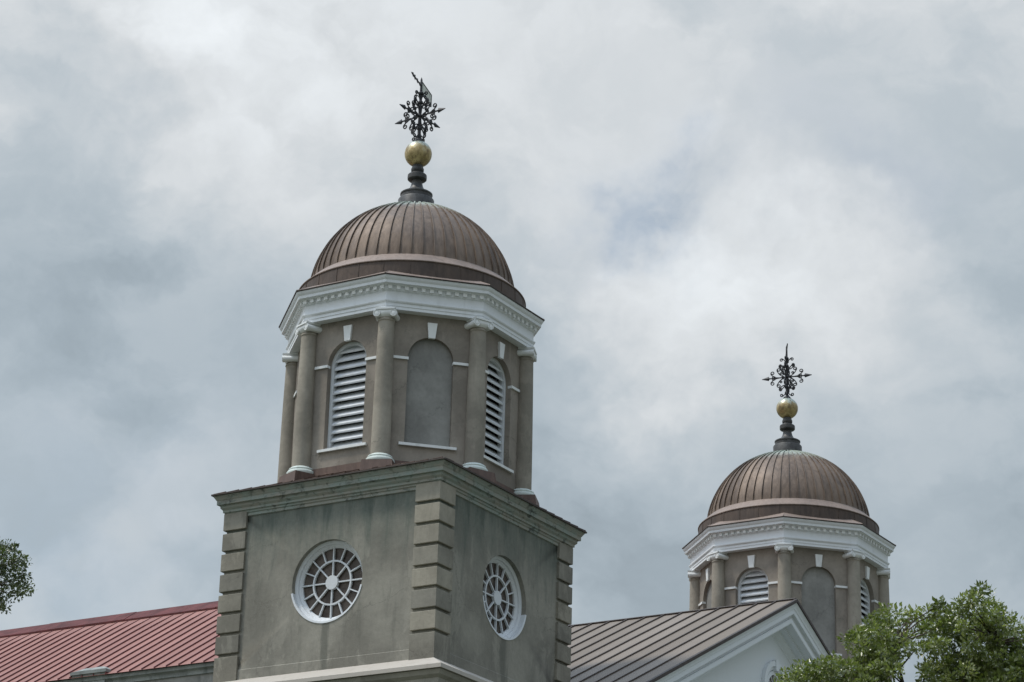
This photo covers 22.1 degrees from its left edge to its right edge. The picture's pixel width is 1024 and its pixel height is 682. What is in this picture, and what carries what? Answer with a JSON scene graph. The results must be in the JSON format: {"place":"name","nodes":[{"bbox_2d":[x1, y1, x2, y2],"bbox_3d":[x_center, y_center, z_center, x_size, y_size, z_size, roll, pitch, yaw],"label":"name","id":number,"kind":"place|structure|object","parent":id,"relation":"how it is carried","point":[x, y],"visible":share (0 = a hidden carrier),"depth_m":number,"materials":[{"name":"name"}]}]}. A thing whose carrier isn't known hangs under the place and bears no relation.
{"place":"outdoors","nodes":[
{"label":"outdoors","id":0,"kind":"place"},
{"bbox_2d":[0,601,220,681],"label":"church nave","id":1,"kind":"structure","parent":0,"point":[173,644],"depth_m":89.12,"materials":[{"name":"red paint"}]},
{"bbox_2d":[211,72,586,681],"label":"bell tower","id":2,"kind":"structure","parent":0,"point":[396,522],"depth_m":71.24,"materials":[{"name":"paint"}]},
{"bbox_2d":[291,540,361,622],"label":"round window","id":3,"kind":"structure","parent":2,"relation":"in","point":[328,581],"depth_m":69.81,"materials":[{"name":"white paint"}]},
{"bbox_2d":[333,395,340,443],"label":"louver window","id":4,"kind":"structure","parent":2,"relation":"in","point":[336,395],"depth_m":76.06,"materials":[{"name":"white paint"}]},
{"bbox_2d":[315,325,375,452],"bbox_3d":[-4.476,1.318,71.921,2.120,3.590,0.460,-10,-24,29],"label":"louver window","id":5,"kind":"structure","parent":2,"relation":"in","point":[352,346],"depth_m":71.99,"materials":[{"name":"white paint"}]},
{"bbox_2d":[483,342,519,473],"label":"louver window","id":6,"kind":"structure","parent":2,"relation":"in","point":[493,362],"depth_m":73.06,"materials":[{"name":"white paint"}]},
{"bbox_2d":[482,556,526,639],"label":"round window","id":7,"kind":"structure","parent":2,"relation":"in","point":[502,601],"depth_m":71.00,"materials":[{"name":"white paint"}]},
{"bbox_2d":[0,0,1023,681],"label":"sky","id":8,"kind":"structure","parent":0,"point":[683,193],"materials":[{"name":"grey"}]},
{"bbox_2d":[567,598,841,681],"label":"entrance portico","id":9,"kind":"structure","parent":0,"point":[765,641],"depth_m":78.42,"materials":[{"name":"grey metal"}]},
{"bbox_2d":[761,660,784,681],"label":"round window","id":10,"kind":"structure","parent":9,"relation":"in","point":[768,675],"depth_m":79.69,"materials":[{"name":"white paint"}]},
{"bbox_2d":[682,343,895,681],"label":"bell tower","id":11,"kind":"structure","parent":0,"point":[787,517],"depth_m":92.90,"materials":[{"name":"brown stone"}]},
{"bbox_2d":[724,555,777,604],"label":"louver window","id":12,"kind":"structure","parent":11,"relation":"in","point":[753,572],"depth_m":92.55,"materials":[{"name":"white paint"}]},
{"bbox_2d":[860,566,877,648],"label":"louver window","id":13,"kind":"structure","parent":11,"relation":"in","point":[866,598],"depth_m":93.64,"materials":[{"name":"white paint"}]},
{"label":"ground","id":14,"kind":"structure","parent":0,"visible":0},
{"bbox_2d":[0,539,36,613],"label":"oak tree","id":15,"kind":"object","parent":14,"relation":"on","point":[13,560],"visible":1,"depth_m":58.34,"materials":[{"name":"green plant"}]},
{"bbox_2d":[773,580,1023,681],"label":"oak tree","id":16,"kind":"object","parent":14,"relation":"on","point":[878,659],"visible":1,"depth_m":48.36,"materials":[{"name":"green plant"}]}
]}

